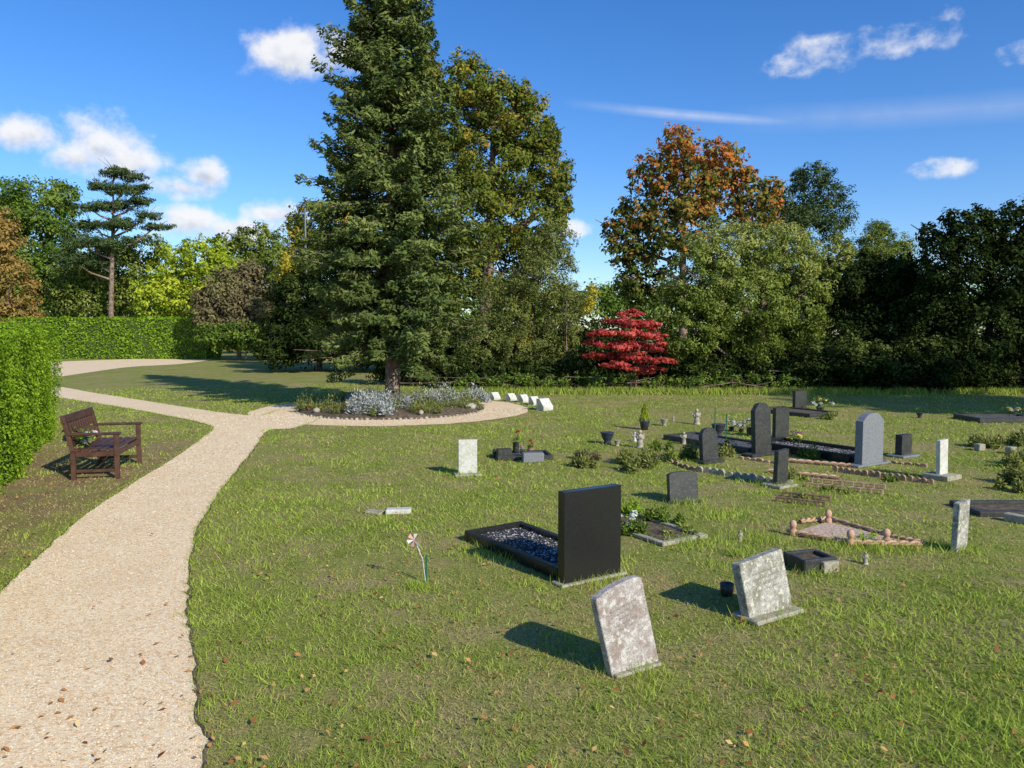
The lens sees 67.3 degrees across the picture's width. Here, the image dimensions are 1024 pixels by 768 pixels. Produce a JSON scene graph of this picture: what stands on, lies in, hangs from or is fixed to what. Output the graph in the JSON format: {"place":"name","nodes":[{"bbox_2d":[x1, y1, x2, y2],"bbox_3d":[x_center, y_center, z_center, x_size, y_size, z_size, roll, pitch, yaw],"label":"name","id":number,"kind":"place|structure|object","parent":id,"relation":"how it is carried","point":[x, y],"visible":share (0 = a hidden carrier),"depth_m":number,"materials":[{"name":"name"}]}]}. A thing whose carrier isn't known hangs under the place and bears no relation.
{"place":"outdoors","nodes":[
{"label":"outdoors","id":0,"kind":"place"},
{"bbox_2d":[51,359,210,378],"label":"gravel path","id":1,"kind":"structure","parent":0,"point":[73,367],"depth_m":40.47,"materials":[{"name":"beige gravel"}]},
{"bbox_2d":[0,386,526,767],"bbox_3d":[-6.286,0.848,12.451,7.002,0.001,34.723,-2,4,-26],"label":"gravel path","id":2,"kind":"structure","parent":0,"point":[136,404],"depth_m":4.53,"materials":[{"name":"beige gravel"}]},
{"bbox_2d":[2,639,238,767],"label":"fallen leaves","id":3,"kind":"object","parent":2,"relation":"on","point":[143,661],"visible":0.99,"depth_m":3.40,"materials":[{"name":"brown plant"}]},
{"bbox_2d":[247,400,527,425],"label":"gravel ring path","id":4,"kind":"structure","parent":0,"point":[488,405],"depth_m":15.41,"materials":[{"name":"beige gravel"}]},
{"bbox_2d":[0,334,1023,767],"bbox_3d":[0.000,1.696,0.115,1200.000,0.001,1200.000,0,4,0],"label":"ground","id":5,"kind":"structure","parent":0,"point":[246,372],"depth_m":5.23,"materials":[{"name":"green plant"}]},
{"bbox_2d":[0,205,48,322],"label":"tree","id":6,"kind":"object","parent":5,"relation":"on","point":[8,243],"visible":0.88,"depth_m":49.11,"materials":[{"name":"orange plant"}]},
{"bbox_2d":[0,317,64,497],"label":"clipped hedge","id":7,"kind":"object","parent":5,"relation":"on","point":[28,412],"visible":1,"depth_m":10.02,"materials":[{"name":"green plant"}]},
{"bbox_2d":[0,175,109,319],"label":"deciduous tree","id":8,"kind":"object","parent":5,"relation":"on","point":[30,215],"visible":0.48,"depth_m":57.74,"materials":[{"name":"green plant"}]},
{"bbox_2d":[60,407,142,480],"bbox_3d":[-4.976,0.695,9.342,0.678,0.747,1.100,-1,4,-13],"label":"park bench","id":9,"kind":"object","parent":5,"relation":"on","point":[80,427],"visible":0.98,"depth_m":9.01,"materials":[{"name":"brown wood"}]},
{"bbox_2d":[41,232,169,317],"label":"deciduous tree","id":10,"kind":"object","parent":5,"relation":"on","point":[74,290],"visible":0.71,"depth_m":51.69,"materials":[{"name":"green plant"}]},
{"bbox_2d":[2,315,222,358],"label":"clipped hedge","id":11,"kind":"object","parent":5,"relation":"on","point":[121,337],"visible":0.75,"depth_m":47.90,"materials":[{"name":"green plant"}]},
{"bbox_2d":[49,159,176,319],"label":"scots pine tree","id":12,"kind":"object","parent":5,"relation":"on","point":[111,244],"visible":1,"depth_m":49.10,"materials":[{"name":"green plant"}]},
{"bbox_2d":[0,432,265,767],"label":"lawn edge","id":13,"kind":"object","parent":5,"relation":"on","point":[210,739],"visible":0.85,"depth_m":4.46,"materials":[{"name":"soil"}]},
{"bbox_2d":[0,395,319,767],"bbox_3d":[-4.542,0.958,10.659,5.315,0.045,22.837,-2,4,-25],"label":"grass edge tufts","id":14,"kind":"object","parent":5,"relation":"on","point":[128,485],"visible":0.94,"depth_m":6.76,"materials":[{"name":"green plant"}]},
{"bbox_2d":[128,232,244,317],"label":"yellow leaved tree","id":15,"kind":"object","parent":5,"relation":"on","point":[175,288],"visible":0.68,"depth_m":50.39,"materials":[{"name":"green plant"}]},
{"bbox_2d":[193,317,274,360],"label":"laurel bush","id":16,"kind":"object","parent":5,"relation":"on","point":[222,335],"visible":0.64,"depth_m":44.35,"materials":[{"name":"green plant"}]},
{"bbox_2d":[189,258,293,359],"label":"purple shrub","id":17,"kind":"object","parent":5,"relation":"on","point":[236,302],"visible":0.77,"depth_m":44.83,"materials":[{"name":"brown plant"}]},
{"bbox_2d":[206,220,298,316],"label":"deciduous tree","id":18,"kind":"object","parent":5,"relation":"on","point":[246,249],"visible":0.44,"depth_m":54.59,"materials":[{"name":"green plant"}]},
{"bbox_2d":[273,251,295,301],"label":"yellow bush","id":19,"kind":"object","parent":5,"relation":"on","point":[285,266],"visible":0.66,"depth_m":41.14,"materials":[{"name":"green plant"}]},
{"bbox_2d":[252,263,380,369],"bbox_3d":[-8.131,-3.069,33.733,6.909,5.065,4.317,0,4,0],"label":"yew tree","id":20,"kind":"object","parent":5,"relation":"on","point":[295,292],"visible":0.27,"depth_m":33.38,"materials":[{"name":"green plant"}]},
{"bbox_2d":[278,189,358,316],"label":"golden tree","id":21,"kind":"object","parent":5,"relation":"on","point":[296,232],"visible":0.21,"depth_m":42.58,"materials":[{"name":"green plant"}]},
{"bbox_2d":[248,314,422,370],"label":"understorey shrubs","id":22,"kind":"object","parent":5,"relation":"on","point":[291,339],"visible":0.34,"depth_m":31.30,"materials":[{"name":"green plant"}]},
{"bbox_2d":[287,0,493,399],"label":"spruce tree","id":23,"kind":"object","parent":5,"relation":"on","point":[388,96],"visible":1,"depth_m":15.89,"materials":[{"name":"green plant"}]},
{"bbox_2d":[293,364,491,419],"bbox_3d":[-2.588,0.043,16.766,4.292,1.083,4.151,0,4,0],"label":"round flower bed","id":24,"kind":"object","parent":5,"relation":"on","point":[379,405],"visible":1,"depth_m":15.83,"materials":[{"name":"plant"}]},
{"bbox_2d":[385,507,410,514],"bbox_3d":[-1.067,1.192,7.219,0.240,0.050,0.120,0,4,-7],"label":"flat stone marker","id":25,"kind":"object","parent":5,"relation":"on","point":[398,510],"visible":0.96,"depth_m":7.17,"materials":[{"name":"white stone"}]},
{"bbox_2d":[407,534,426,582],"bbox_3d":[-0.639,1.178,5.191,0.138,0.347,0.034,-1,4,-11],"label":"pinwheel","id":26,"kind":"object","parent":5,"relation":"on","point":[417,544],"visible":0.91,"depth_m":5.19,"materials":[{"name":"white plastic"}]},
{"bbox_2d":[453,439,481,476],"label":"gravestone","id":27,"kind":"object","parent":5,"relation":"on","point":[467,455],"visible":0.75,"depth_m":9.08,"materials":[{"name":"stone"}]},
{"bbox_2d":[398,46,576,338],"bbox_3d":[-1.148,-6.378,28.629,7.235,12.356,5.151,0,4,0],"label":"sycamore tree","id":28,"kind":"object","parent":5,"relation":"on","point":[512,123],"visible":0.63,"depth_m":28.03,"materials":[{"name":"green plant"}]},
{"bbox_2d":[5,268,1014,341],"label":"distant trees","id":29,"kind":"object","parent":5,"relation":"on","point":[611,304],"visible":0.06,"depth_m":70.01,"materials":[{"name":"green plant"}]},
{"bbox_2d":[465,521,557,579],"bbox_3d":[0.193,1.258,5.932,0.570,0.085,1.220,-3,5,-35],"label":"grave kerb surround","id":30,"kind":"object","parent":5,"relation":"on","point":[540,550],"visible":0.74,"depth_m":6.01,"materials":[{"name":"black stone"}]},
{"bbox_2d":[1,394,1023,767],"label":"fallen leaves","id":31,"kind":"object","parent":5,"relation":"on","point":[749,730],"visible":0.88,"depth_m":3.71,"materials":[{"name":"brown plant"}]},
{"bbox_2d":[513,430,519,452],"bbox_3d":[0.062,0.809,10.614,0.128,0.348,0.101,-2,4,-25],"label":"vase of flowers","id":32,"kind":"object","parent":5,"relation":"on","point":[516,447],"visible":0.94,"depth_m":10.58,"materials":[{"name":"black stone"}]},
{"bbox_2d":[492,448,543,462],"bbox_3d":[0.038,0.941,10.196,0.842,0.140,0.264,3,5,35],"label":"memorial block","id":33,"kind":"object","parent":5,"relation":"on","point":[532,457],"depth_m":9.99,"materials":[{"name":"black stone"}]},
{"bbox_2d":[451,212,594,372],"bbox_3d":[0.357,-2.587,24.117,4.559,5.411,3.085,0,4,0],"label":"willow tree","id":34,"kind":"object","parent":5,"relation":"on","point":[551,297],"visible":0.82,"depth_m":23.61,"materials":[{"name":"green plant"}]},
{"bbox_2d":[495,450,552,460],"bbox_3d":[0.147,0.965,10.434,0.750,0.060,0.500,-1,4,-8],"label":"grave kerb surround","id":35,"kind":"object","parent":5,"relation":"on","point":[547,456],"visible":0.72,"depth_m":10.23,"materials":[{"name":"black stone"}]},
{"bbox_2d":[536,398,552,410],"bbox_3d":[0.710,0.442,16.684,0.282,0.256,0.244,-3,5,-40],"label":"memorial tablet","id":36,"kind":"object","parent":5,"relation":"on","point":[543,404],"visible":0.98,"depth_m":16.62,"materials":[{"name":"white stone"}]},
{"bbox_2d":[512,283,600,382],"bbox_3d":[1.326,-1.453,23.581,2.853,3.206,0.676,1,4,19],"label":"tree","id":37,"kind":"object","parent":5,"relation":"on","point":[590,288],"visible":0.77,"depth_m":23.21,"materials":[{"name":"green plant"}]},
{"bbox_2d":[572,448,601,460],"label":"heather plants","id":38,"kind":"object","parent":5,"relation":"on","point":[597,457],"visible":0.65,"depth_m":10.20,"materials":[{"name":"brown plant"}]},
{"bbox_2d":[551,483,626,588],"bbox_3d":[0.535,1.057,5.277,0.560,0.697,0.130,-2,5,-32],"label":"gravestone","id":39,"kind":"object","parent":5,"relation":"on","point":[589,532],"visible":0.78,"depth_m":5.22,"materials":[{"name":"stone"}]},
{"bbox_2d":[568,446,636,468],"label":"heather plants","id":40,"kind":"object","parent":5,"relation":"on","point":[582,463],"visible":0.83,"depth_m":9.71,"materials":[{"name":"green plant"}]},
{"bbox_2d":[600,431,614,444],"bbox_3d":[1.446,0.822,11.664,0.230,0.180,0.224,0,4,0],"label":"grave pot","id":41,"kind":"object","parent":5,"relation":"on","point":[607,436],"visible":0.98,"depth_m":11.61,"materials":[{"name":"grey stone"}]},
{"bbox_2d":[405,342,825,388],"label":"woodland edge shrubs","id":42,"kind":"object","parent":5,"relation":"on","point":[482,367],"visible":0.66,"depth_m":22.82,"materials":[{"name":"green plant"}]},
{"bbox_2d":[590,575,660,678],"bbox_3d":[0.578,1.254,3.854,0.404,0.561,0.110,-2,5,-32],"label":"gravestone","id":43,"kind":"object","parent":5,"relation":"on","point":[622,622],"visible":1,"depth_m":3.83,"materials":[{"name":"stone"}]},
{"bbox_2d":[581,308,678,389],"bbox_3d":[3.352,-0.962,22.019,2.809,2.441,1.854,0,4,0],"label":"red maple shrub","id":44,"kind":"object","parent":5,"relation":"on","point":[624,321],"visible":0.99,"depth_m":21.73,"materials":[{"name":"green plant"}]},
{"bbox_2d":[621,496,642,517],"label":"grave plants","id":45,"kind":"object","parent":5,"relation":"on","point":[632,506],"visible":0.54,"depth_m":7.07,"materials":[{"name":"green plant"}]},
{"bbox_2d":[635,430,644,448],"bbox_3d":[1.876,0.804,11.267,0.147,0.269,0.121,0,4,0],"label":"angel statuette","id":46,"kind":"object","parent":5,"relation":"on","point":[639,437],"visible":0.97,"depth_m":11.24,"materials":[{"name":"stone"}]},
{"bbox_2d":[619,444,662,473],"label":"heather plants","id":47,"kind":"object","parent":5,"relation":"on","point":[648,460],"visible":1,"depth_m":9.55,"materials":[{"name":"green plant"}]},
{"bbox_2d":[639,403,649,429],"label":"potted dwarf conifer","id":48,"kind":"object","parent":5,"relation":"on","point":[644,423],"visible":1,"depth_m":13.32,"materials":[{"name":"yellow plant"}]},
{"bbox_2d":[294,318,1023,386],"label":"understorey shrubs","id":49,"kind":"object","parent":5,"relation":"on","point":[380,368],"visible":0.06,"depth_m":24.46,"materials":[{"name":"green plant"}]},
{"bbox_2d":[648,439,673,450],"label":"heather plants","id":50,"kind":"object","parent":5,"relation":"on","point":[655,443],"visible":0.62,"depth_m":11.00,"materials":[{"name":"green plant"}]},
{"bbox_2d":[621,513,707,546],"bbox_3d":[1.153,1.237,6.615,0.500,0.035,0.950,-2,5,-32],"label":"grave kerb surround","id":51,"kind":"object","parent":5,"relation":"on","point":[658,529],"visible":0.47,"depth_m":6.41,"materials":[{"name":"stone"}]},
{"bbox_2d":[621,502,686,535],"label":"grave plants","id":52,"kind":"object","parent":51,"relation":"on","point":[659,515],"visible":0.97,"depth_m":6.75,"materials":[{"name":"green plant"}]},
{"bbox_2d":[662,523,697,535],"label":"grave plants","id":53,"kind":"object","parent":51,"relation":"on","point":[686,529],"visible":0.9,"depth_m":6.46,"materials":[{"name":"green plant"}]},
{"bbox_2d":[655,453,695,470],"bbox_3d":[2.081,1.022,9.917,0.055,0.103,1.117,-1,4,-17],"label":"scalloped edging","id":54,"kind":"object","parent":5,"relation":"on","point":[687,466],"visible":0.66,"depth_m":9.77,"materials":[{"name":"brown stone"}]},
{"bbox_2d":[662,441,698,460],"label":"heather plants","id":55,"kind":"object","parent":5,"relation":"on","point":[689,453],"visible":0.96,"depth_m":10.25,"materials":[{"name":"green plant"}]},
{"bbox_2d":[664,471,702,504],"bbox_3d":[1.710,1.058,7.682,0.360,0.374,0.140,-1,4,-15],"label":"gravestone","id":56,"kind":"object","parent":5,"relation":"on","point":[681,485],"visible":0.84,"depth_m":7.67,"materials":[{"name":"black stone"}]},
{"bbox_2d":[595,121,792,339],"bbox_3d":[7.868,-5.912,33.705,8.332,10.736,4.207,0,4,0],"label":"autumn oak tree","id":57,"kind":"object","parent":5,"relation":"on","point":[684,208],"visible":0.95,"depth_m":33.11,"materials":[{"name":"orange plant"}]},
{"bbox_2d":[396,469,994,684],"bbox_3d":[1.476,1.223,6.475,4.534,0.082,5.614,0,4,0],"label":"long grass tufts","id":58,"kind":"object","parent":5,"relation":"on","point":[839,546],"visible":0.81,"depth_m":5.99,"materials":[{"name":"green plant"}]},
{"bbox_2d":[693,428,724,464],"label":"gravestone","id":59,"kind":"object","parent":5,"relation":"on","point":[708,445],"visible":0.89,"depth_m":9.98,"materials":[{"name":"black stone"}]},
{"bbox_2d":[408,366,1023,389],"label":"bramble shrubs","id":60,"kind":"object","parent":5,"relation":"on","point":[666,381],"visible":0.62,"depth_m":22.13,"materials":[{"name":"green plant"}]},
{"bbox_2d":[663,432,771,452],"bbox_3d":[3.136,0.875,11.621,0.700,0.080,1.700,-2,5,-32],"label":"grave kerb surround","id":61,"kind":"object","parent":5,"relation":"on","point":[743,446],"visible":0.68,"depth_m":11.67,"materials":[{"name":"black stone"}]},
{"bbox_2d":[711,423,725,435],"bbox_3d":[3.365,0.753,12.538,0.253,0.198,0.247,0,4,0],"label":"grave pot","id":62,"kind":"object","parent":5,"relation":"on","point":[719,428],"visible":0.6,"depth_m":12.47,"materials":[{"name":"grey stone"}]},
{"bbox_2d":[720,581,733,596],"bbox_3d":[1.387,1.327,4.966,0.090,0.080,0.088,0,4,0],"label":"grave flower pot","id":63,"kind":"object","parent":5,"relation":"on","point":[726,588],"visible":1,"depth_m":4.94,"materials":[{"name":"black plastic"}]},
{"bbox_2d":[718,442,735,457],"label":"grave plants","id":64,"kind":"object","parent":5,"relation":"on","point":[727,451],"visible":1,"depth_m":10.43,"materials":[{"name":"green plant"}]},
{"bbox_2d":[696,466,765,481],"bbox_3d":[2.561,1.070,9.053,0.064,0.123,0.900,-4,5,-44],"label":"scalloped edging","id":65,"kind":"object","parent":5,"relation":"on","point":[753,476],"visible":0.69,"depth_m":9.02,"materials":[{"name":"stone"}]},
{"bbox_2d":[645,214,856,386],"bbox_3d":[7.309,-2.508,23.560,6.697,5.328,3.785,0,4,0],"label":"rounded olive tree","id":66,"kind":"object","parent":5,"relation":"on","point":[727,279],"visible":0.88,"depth_m":22.82,"materials":[{"name":"green plant"}]},
{"bbox_2d":[738,456,773,463],"bbox_3d":[3.256,1.015,10.092,0.051,0.087,0.664,-3,5,-41],"label":"scalloped edging","id":67,"kind":"object","parent":5,"relation":"on","point":[755,459],"visible":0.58,"depth_m":10.13,"materials":[{"name":"ceramic"}]},
{"bbox_2d":[741,403,774,457],"bbox_3d":[3.444,0.652,10.598,0.600,0.787,0.200,-2,5,-32],"label":"gravestone","id":68,"kind":"object","parent":5,"relation":"on","point":[760,429],"visible":0.79,"depth_m":10.55,"materials":[{"name":"black stone"}]},
{"bbox_2d":[731,548,803,626],"bbox_3d":[1.534,1.244,4.612,0.432,0.458,0.200,-2,5,-32],"label":"gravestone","id":69,"kind":"object","parent":5,"relation":"on","point":[761,583],"visible":1,"depth_m":4.58,"materials":[{"name":"stone"}]},
{"bbox_2d":[762,448,797,489],"bbox_3d":[2.948,0.954,8.457,0.300,0.479,0.250,-2,5,-32],"label":"gravestone","id":70,"kind":"object","parent":5,"relation":"on","point":[780,469],"visible":0.78,"depth_m":8.42,"materials":[{"name":"stone"}]},
{"bbox_2d":[771,407,795,437],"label":"gravestone","id":71,"kind":"object","parent":5,"relation":"on","point":[780,423],"visible":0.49,"depth_m":12.17,"materials":[{"name":"black stone"}]},
{"bbox_2d":[788,466,805,480],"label":"grave plants","id":72,"kind":"object","parent":5,"relation":"on","point":[792,475],"visible":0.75,"depth_m":8.89,"materials":[{"name":"green plant"}]},
{"bbox_2d":[792,390,809,408],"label":"gravestone","id":73,"kind":"object","parent":5,"relation":"on","point":[799,400],"visible":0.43,"depth_m":16.66,"materials":[{"name":"black stone"}]},
{"bbox_2d":[775,491,830,506],"bbox_3d":[2.923,1.153,7.722,0.471,0.058,0.314,2,5,31],"label":"grave rail","id":74,"kind":"object","parent":5,"relation":"on","point":[800,500],"visible":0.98,"depth_m":7.70,"materials":[{"name":"grey stone"}]},
{"bbox_2d":[769,406,837,417],"bbox_3d":[5.897,0.575,16.034,0.900,0.080,1.400,-2,5,-32],"label":"grave kerb surround","id":75,"kind":"object","parent":5,"relation":"on","point":[803,412],"visible":0.47,"depth_m":15.76,"materials":[{"name":"black stone"}]},
{"bbox_2d":[757,160,859,318],"bbox_3d":[13.548,-5.403,35.361,4.726,9.492,3.523,0,4,0],"label":"pine tree","id":76,"kind":"object","parent":5,"relation":"on","point":[808,211],"visible":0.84,"depth_m":34.82,"materials":[{"name":"green plant"}]},
{"bbox_2d":[795,443,821,459],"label":"grave plants","id":77,"kind":"object","parent":5,"relation":"on","point":[814,454],"visible":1,"depth_m":10.29,"materials":[{"name":"green plant"}]},
{"bbox_2d":[767,458,850,478],"bbox_3d":[3.640,1.031,9.462,0.858,0.057,1.003,2,5,31],"label":"rope edged grave","id":78,"kind":"object","parent":5,"relation":"on","point":[823,475],"visible":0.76,"depth_m":9.68,"materials":[{"name":"ceramic"}]},
{"bbox_2d":[783,548,836,573],"bbox_3d":[2.148,1.277,5.549,0.280,0.100,0.240,-1,4,-18],"label":"stone planter","id":79,"kind":"object","parent":5,"relation":"on","point":[803,559],"visible":0.84,"depth_m":5.51,"materials":[{"name":"black stone"}]},
{"bbox_2d":[771,437,854,462],"bbox_3d":[4.241,0.914,10.822,0.720,0.110,1.600,-2,5,-32],"label":"grave kerb surround","id":80,"kind":"object","parent":5,"relation":"on","point":[837,452],"visible":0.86,"depth_m":10.74,"materials":[{"name":"black stone"}]},
{"bbox_2d":[821,560,838,573],"bbox_3d":[2.247,1.294,5.447,0.130,0.080,0.050,-1,4,-18],"label":"stone block","id":81,"kind":"object","parent":5,"relation":"on","point":[827,565],"depth_m":5.42,"materials":[{"name":"stone"}]},
{"bbox_2d":[819,484,851,493],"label":"grave plants","id":82,"kind":"object","parent":5,"relation":"on","point":[846,490],"visible":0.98,"depth_m":8.17,"materials":[{"name":"green plant"}]},
{"bbox_2d":[806,478,885,494],"bbox_3d":[3.630,1.109,8.375,0.766,0.058,0.334,2,5,30],"label":"grave rail","id":83,"kind":"object","parent":5,"relation":"on","point":[831,484],"visible":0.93,"depth_m":8.36,"materials":[{"name":"brown"}]},
{"bbox_2d":[786,510,923,545],"bbox_3d":[2.748,1.205,6.366,0.721,0.132,1.002,-2,4,-27],"label":"rope edged grave","id":84,"kind":"object","parent":5,"relation":"on","point":[823,530],"visible":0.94,"depth_m":6.40,"materials":[{"name":"stone"}]},
{"bbox_2d":[846,412,890,467],"bbox_3d":[4.561,0.731,9.819,0.700,0.731,0.180,-2,5,-32],"label":"gravestone","id":85,"kind":"object","parent":5,"relation":"on","point":[869,431],"visible":0.88,"depth_m":9.73,"materials":[{"name":"grey stone"}]},
{"bbox_2d":[832,218,918,277],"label":"golden willow tree","id":86,"kind":"object","parent":5,"relation":"on","point":[883,232],"visible":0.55,"depth_m":32.14,"materials":[{"name":"green plant"}]},
{"bbox_2d":[788,248,963,383],"bbox_3d":[11.100,-2.023,23.723,4.870,4.335,3.720,1,4,18],"label":"holly tree","id":87,"kind":"object","parent":5,"relation":"on","point":[869,313],"visible":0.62,"depth_m":23.08,"materials":[{"name":"green plant"}]},
{"bbox_2d":[832,465,933,484],"bbox_3d":[4.306,1.076,8.974,0.064,0.121,1.129,-4,5,-45],"label":"scalloped edging","id":88,"kind":"object","parent":5,"relation":"on","point":[876,474],"visible":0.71,"depth_m":8.98,"materials":[{"name":"brown stone"}]},
{"bbox_2d":[769,330,1023,392],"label":"woodland edge shrubs","id":89,"kind":"object","parent":5,"relation":"on","point":[882,362],"visible":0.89,"depth_m":21.50,"materials":[{"name":"green plant"}]},
{"bbox_2d":[883,471,909,481],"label":"grave plants","id":90,"kind":"object","parent":5,"relation":"on","point":[891,478],"visible":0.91,"depth_m":8.74,"materials":[{"name":"green plant"}]},
{"bbox_2d":[886,433,919,458],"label":"gravestone","id":91,"kind":"object","parent":5,"relation":"on","point":[903,446],"visible":0.78,"depth_m":10.44,"materials":[{"name":"grey stone"}]},
{"bbox_2d":[885,459,927,467],"bbox_3d":[4.850,1.017,10.051,0.064,0.092,1.075,-3,5,-42],"label":"scalloped edging","id":92,"kind":"object","parent":5,"relation":"on","point":[916,464],"visible":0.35,"depth_m":9.80,"materials":[{"name":"brown stone"}]},
{"bbox_2d":[922,439,961,481],"bbox_3d":[4.983,0.900,8.908,0.300,0.524,0.300,-2,5,-32],"label":"gravestone","id":93,"kind":"object","parent":5,"relation":"on","point":[941,473],"visible":0.79,"depth_m":8.86,"materials":[{"name":"stone"}]},
{"bbox_2d":[895,193,1023,388],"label":"evergreen oak tree","id":94,"kind":"object","parent":5,"relation":"on","point":[995,252],"visible":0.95,"depth_m":21.44,"materials":[{"name":"green plant"}]},
{"bbox_2d":[950,498,969,552],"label":"gravestone","id":95,"kind":"object","parent":5,"relation":"on","point":[960,524],"visible":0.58,"depth_m":5.95,"materials":[{"name":"stone"}]},
{"bbox_2d":[949,500,1023,516],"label":"grave kerb surround","id":96,"kind":"object","parent":5,"relation":"on","point":[985,508],"visible":0.76,"depth_m":7.37,"materials":[{"name":"black stone"}]},
{"bbox_2d":[953,413,1023,422],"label":"grave kerb surround","id":97,"kind":"object","parent":5,"relation":"on","point":[995,418],"visible":0.95,"depth_m":14.72,"materials":[{"name":"black stone"}]},
{"bbox_2d":[965,428,1023,449],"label":"lavender plants","id":98,"kind":"object","parent":5,"relation":"on","point":[1016,438],"visible":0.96,"depth_m":11.37,"materials":[{"name":"green plant"}]},
{"bbox_2d":[992,464,1023,493],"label":"shrub","id":99,"kind":"object","parent":5,"relation":"on","point":[1014,476],"visible":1,"depth_m":8.49,"materials":[{"name":"green plant"}]},
{"bbox_2d":[1000,445,1023,467],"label":"lavender plants","id":100,"kind":"object","parent":5,"relation":"on","point":[1015,461],"visible":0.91,"depth_m":9.66,"materials":[{"name":"green plant"}]},
{"bbox_2d":[1003,512,1023,524],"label":"stone block","id":101,"kind":"object","parent":5,"relation":"on","point":[1013,517],"depth_m":6.87,"materials":[{"name":"stone"}]},
{"bbox_2d":[0,0,1023,333],"label":"sky","id":102,"kind":"structure","parent":0,"point":[918,105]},
{"bbox_2d":[438,385,1023,396],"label":"wood edge grass","id":103,"kind":"structure","parent":0,"point":[745,390],"depth_m":21.09,"materials":[{"name":"green plant"}]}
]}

